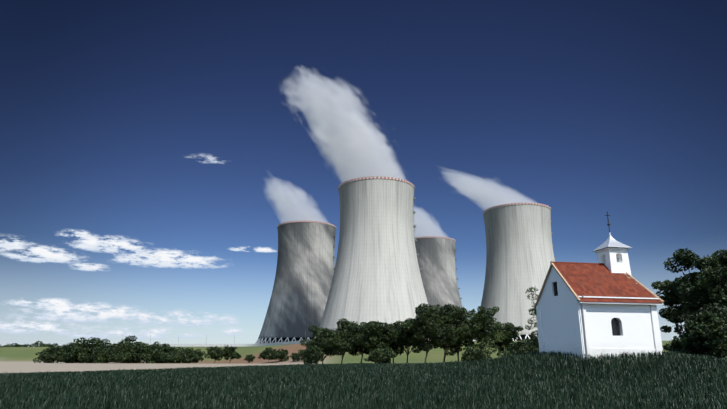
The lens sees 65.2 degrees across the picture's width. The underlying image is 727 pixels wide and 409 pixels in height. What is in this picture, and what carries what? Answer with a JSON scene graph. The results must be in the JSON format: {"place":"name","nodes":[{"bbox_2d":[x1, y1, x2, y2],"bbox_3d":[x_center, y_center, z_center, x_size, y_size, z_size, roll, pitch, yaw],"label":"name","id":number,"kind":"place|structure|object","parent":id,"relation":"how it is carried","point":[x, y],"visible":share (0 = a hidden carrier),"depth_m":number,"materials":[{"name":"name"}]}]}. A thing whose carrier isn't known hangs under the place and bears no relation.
{"place":"outdoors","nodes":[
{"label":"outdoors","id":0,"kind":"place"},
{"bbox_2d":[0,348,726,408],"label":"wheat field","id":1,"kind":"structure","parent":0,"point":[673,380],"depth_m":25.43,"materials":[{"name":"green plant"}]},
{"bbox_2d":[0,341,726,389],"bbox_3d":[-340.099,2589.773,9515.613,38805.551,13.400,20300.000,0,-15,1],"label":"ground","id":2,"kind":"structure","parent":0,"point":[16,359],"depth_m":278.48,"materials":[{"name":"beige soil"}]},
{"bbox_2d":[4,343,32,346],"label":"tree","id":3,"kind":"object","parent":2,"relation":"on","point":[15,344],"depth_m":707.09,"materials":[{"name":"green plant"}]},
{"bbox_2d":[19,340,48,346],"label":"tree","id":4,"kind":"object","parent":2,"relation":"on","point":[36,343],"visible":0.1,"depth_m":671.23,"materials":[{"name":"green plant"}]},
{"bbox_2d":[33,348,53,362],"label":"bush","id":5,"kind":"object","parent":2,"relation":"on","point":[41,356],"visible":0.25,"depth_m":329.40,"materials":[{"name":"green plant"}]},
{"bbox_2d":[42,343,65,361],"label":"tree","id":6,"kind":"object","parent":2,"relation":"on","point":[51,351],"visible":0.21,"depth_m":318.44,"materials":[{"name":"green plant"}]},
{"bbox_2d":[52,349,84,362],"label":"bush","id":7,"kind":"object","parent":2,"relation":"on","point":[64,356],"visible":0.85,"depth_m":310.87,"materials":[{"name":"green plant"}]},
{"bbox_2d":[56,337,93,362],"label":"tree","id":8,"kind":"object","parent":2,"relation":"on","point":[75,346],"visible":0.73,"depth_m":316.38,"materials":[{"name":"green plant"}]},
{"bbox_2d":[81,337,106,352],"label":"tree","id":9,"kind":"object","parent":2,"relation":"on","point":[97,341],"visible":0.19,"depth_m":326.79,"materials":[{"name":"green plant"}]},
{"bbox_2d":[77,345,114,362],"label":"bush","id":10,"kind":"object","parent":2,"relation":"on","point":[102,355],"visible":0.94,"depth_m":308.67,"materials":[{"name":"green plant"}]},
{"bbox_2d":[90,338,122,362],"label":"tree","id":11,"kind":"object","parent":2,"relation":"on","point":[109,345],"visible":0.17,"depth_m":318.25,"materials":[{"name":"green plant"}]},
{"bbox_2d":[106,335,137,356],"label":"tree","id":12,"kind":"object","parent":2,"relation":"on","point":[127,339],"visible":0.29,"depth_m":321.59,"materials":[{"name":"green plant"}]},
{"bbox_2d":[112,349,144,362],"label":"bush","id":13,"kind":"object","parent":2,"relation":"on","point":[123,357],"visible":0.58,"depth_m":309.15,"materials":[{"name":"green plant"}]},
{"bbox_2d":[120,341,155,361],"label":"tree","id":14,"kind":"object","parent":2,"relation":"on","point":[139,347],"visible":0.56,"depth_m":313.30,"materials":[{"name":"green plant"}]},
{"bbox_2d":[137,349,171,362],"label":"bush","id":15,"kind":"object","parent":2,"relation":"on","point":[154,356],"visible":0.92,"depth_m":307.61,"materials":[{"name":"green plant"}]},
{"bbox_2d":[143,342,170,359],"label":"tree","id":16,"kind":"object","parent":2,"relation":"on","point":[161,346],"visible":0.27,"depth_m":318.28,"materials":[{"name":"green plant"}]},
{"bbox_2d":[162,344,184,355],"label":"bush","id":17,"kind":"object","parent":2,"relation":"on","point":[174,349],"visible":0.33,"depth_m":324.29,"materials":[{"name":"green plant"}]},
{"bbox_2d":[167,352,191,362],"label":"bush","id":18,"kind":"object","parent":2,"relation":"on","point":[182,357],"visible":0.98,"depth_m":306.46,"materials":[{"name":"green plant"}]},
{"bbox_2d":[171,348,195,354],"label":"bush","id":19,"kind":"object","parent":2,"relation":"on","point":[186,350],"visible":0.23,"depth_m":316.36,"materials":[{"name":"green plant"}]},
{"bbox_2d":[188,349,205,362],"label":"bush","id":20,"kind":"object","parent":2,"relation":"on","point":[196,357],"visible":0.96,"depth_m":314.24,"materials":[{"name":"green plant"}]},
{"bbox_2d":[106,340,309,346],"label":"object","id":21,"kind":"object","parent":2,"relation":"on","point":[232,345],"depth_m":473.93,"materials":[{"name":"grey"}]},
{"bbox_2d":[122,330,305,341],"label":"lamp posts","id":22,"kind":"object","parent":2,"relation":"on","point":[234,337],"visible":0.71,"depth_m":474.50,"materials":[{"name":"grey metal"}]},
{"bbox_2d":[204,346,228,362],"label":"tree","id":23,"kind":"object","parent":2,"relation":"on","point":[216,352],"visible":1,"depth_m":290.31,"materials":[{"name":"green plant"}]},
{"bbox_2d":[223,345,241,360],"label":"tree","id":24,"kind":"object","parent":2,"relation":"on","point":[231,353],"visible":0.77,"depth_m":294.46,"materials":[{"name":"green plant"}]},
{"bbox_2d":[244,354,255,362],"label":"bush","id":25,"kind":"object","parent":2,"relation":"on","point":[249,358],"visible":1,"depth_m":279.57,"materials":[{"name":"green plant"}]},
{"bbox_2d":[258,347,276,362],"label":"bush","id":26,"kind":"object","parent":2,"relation":"on","point":[266,353],"visible":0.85,"depth_m":288.23,"materials":[{"name":"green plant"}]},
{"bbox_2d":[272,349,288,360],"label":"bush","id":27,"kind":"object","parent":2,"relation":"on","point":[282,354],"visible":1,"depth_m":284.30,"materials":[{"name":"green plant"}]},
{"bbox_2d":[255,220,335,343],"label":"cooling tower","id":28,"kind":"structure","parent":2,"relation":"on","point":[305,268],"depth_m":565.12,"materials":[{"name":"concrete"}]},
{"bbox_2d":[291,353,300,361],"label":"bush","id":29,"kind":"object","parent":2,"relation":"on","point":[294,356],"visible":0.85,"depth_m":273.45,"materials":[{"name":"green plant"}]},
{"bbox_2d":[297,343,323,363],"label":"tree","id":30,"kind":"object","parent":2,"relation":"on","point":[311,355],"visible":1,"depth_m":143.44,"materials":[{"name":"green plant"}]},
{"bbox_2d":[300,325,342,363],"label":"tree","id":31,"kind":"object","parent":2,"relation":"on","point":[315,341],"visible":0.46,"depth_m":161.11,"materials":[{"name":"green plant"}]},
{"bbox_2d":[319,318,362,363],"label":"tree","id":32,"kind":"object","parent":2,"relation":"on","point":[342,337],"visible":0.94,"depth_m":152.31,"materials":[{"name":"green plant"}]},
{"bbox_2d":[348,321,368,362],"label":"tree","id":33,"kind":"object","parent":2,"relation":"on","point":[359,350],"visible":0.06,"depth_m":159.60,"materials":[{"name":"green plant"}]},
{"bbox_2d":[314,176,429,337],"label":"cooling tower","id":34,"kind":"structure","parent":2,"relation":"on","point":[377,275],"depth_m":426.98,"materials":[{"name":"concrete"}]},
{"bbox_2d":[353,321,395,351],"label":"tree","id":35,"kind":"object","parent":2,"relation":"on","point":[378,335],"visible":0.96,"depth_m":150.99,"materials":[{"name":"green plant"}]},
{"bbox_2d":[364,347,397,363],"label":"bush","id":36,"kind":"object","parent":2,"relation":"on","point":[379,355],"visible":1,"depth_m":138.88,"materials":[{"name":"green plant"}]},
{"bbox_2d":[382,321,402,362],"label":"tree","id":37,"kind":"object","parent":2,"relation":"on","point":[392,345],"visible":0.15,"depth_m":157.76,"materials":[{"name":"green plant"}]},
{"bbox_2d":[388,318,420,362],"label":"tree","id":38,"kind":"object","parent":2,"relation":"on","point":[401,342],"visible":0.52,"depth_m":153.39,"materials":[{"name":"green plant"}]},
{"bbox_2d":[401,303,457,362],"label":"tree","id":39,"kind":"object","parent":2,"relation":"on","point":[427,318],"visible":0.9,"depth_m":149.26,"materials":[{"name":"green plant"}]},
{"bbox_2d":[414,236,467,339],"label":"cooling tower","id":40,"kind":"structure","parent":2,"relation":"on","point":[436,258],"depth_m":646.34,"materials":[{"name":"concrete"}]},
{"bbox_2d":[423,303,471,361],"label":"tree","id":41,"kind":"object","parent":2,"relation":"on","point":[448,314],"visible":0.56,"depth_m":153.08,"materials":[{"name":"green plant"}]},
{"bbox_2d":[443,308,474,360],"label":"tree","id":42,"kind":"object","parent":2,"relation":"on","point":[458,345],"visible":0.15,"depth_m":157.77,"materials":[{"name":"green plant"}]},
{"bbox_2d":[461,346,491,360],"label":"bush","id":43,"kind":"object","parent":2,"relation":"on","point":[469,354],"visible":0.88,"depth_m":138.66,"materials":[{"name":"green plant"}]},
{"bbox_2d":[459,305,509,352],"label":"tree","id":44,"kind":"object","parent":2,"relation":"on","point":[480,322],"visible":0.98,"depth_m":150.65,"materials":[{"name":"green plant"}]},
{"bbox_2d":[487,321,523,355],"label":"tree","id":45,"kind":"object","parent":2,"relation":"on","point":[511,329],"visible":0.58,"depth_m":155.83,"materials":[{"name":"green plant"}]},
{"bbox_2d":[473,203,555,340],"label":"cooling tower","id":46,"kind":"structure","parent":2,"relation":"on","point":[520,257],"depth_m":504.80,"materials":[{"name":"concrete"}]},
{"bbox_2d":[499,340,531,356],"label":"bush","id":47,"kind":"object","parent":2,"relation":"on","point":[519,347],"visible":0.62,"depth_m":75.73,"materials":[{"name":"green plant"}]},
{"bbox_2d":[521,330,538,351],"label":"tree","id":48,"kind":"object","parent":2,"relation":"on","point":[534,346],"visible":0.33,"depth_m":78.89,"materials":[{"name":"green plant"}]},
{"bbox_2d":[525,286,538,329],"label":"tree","id":49,"kind":"object","parent":2,"relation":"on","point":[532,299],"visible":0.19,"depth_m":88.91,"materials":[{"name":"green plant"}]},
{"bbox_2d":[534,212,663,358],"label":"chapel","id":50,"kind":"structure","parent":2,"relation":"on","point":[606,303],"depth_m":35.79,"materials":[{"name":"white paint"}]},
{"bbox_2d":[651,277,693,347],"bbox_3d":[35.439,13.242,62.905,5.197,10.207,4.921,-5,-16,19],"label":"tree","id":51,"kind":"object","parent":2,"relation":"on","point":[671,298],"visible":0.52,"depth_m":63.09,"materials":[{"name":"green plant"}]},
{"bbox_2d":[662,332,708,356],"bbox_3d":[28.129,12.787,48.845,3.839,3.628,3.080,2,-15,-9],"label":"bush","id":52,"kind":"object","parent":2,"relation":"on","point":[675,344],"visible":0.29,"depth_m":48.84,"materials":[{"name":"green plant"}]},
{"bbox_2d":[663,248,726,318],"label":"tree","id":53,"kind":"object","parent":2,"relation":"on","point":[688,260],"visible":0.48,"depth_m":57.22,"materials":[{"name":"green plant"}]},
{"bbox_2d":[678,303,726,358],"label":"tree","id":54,"kind":"object","parent":2,"relation":"on","point":[705,331],"visible":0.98,"depth_m":46.88,"materials":[{"name":"green plant"}]},
{"bbox_2d":[690,249,726,331],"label":"tree","id":55,"kind":"object","parent":2,"relation":"on","point":[717,273],"visible":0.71,"depth_m":55.22,"materials":[{"name":"green plant"}]},
{"bbox_2d":[0,0,726,346],"label":"sky","id":56,"kind":"structure","parent":0,"point":[154,153],"materials":[{"name":"blue"}]}
]}

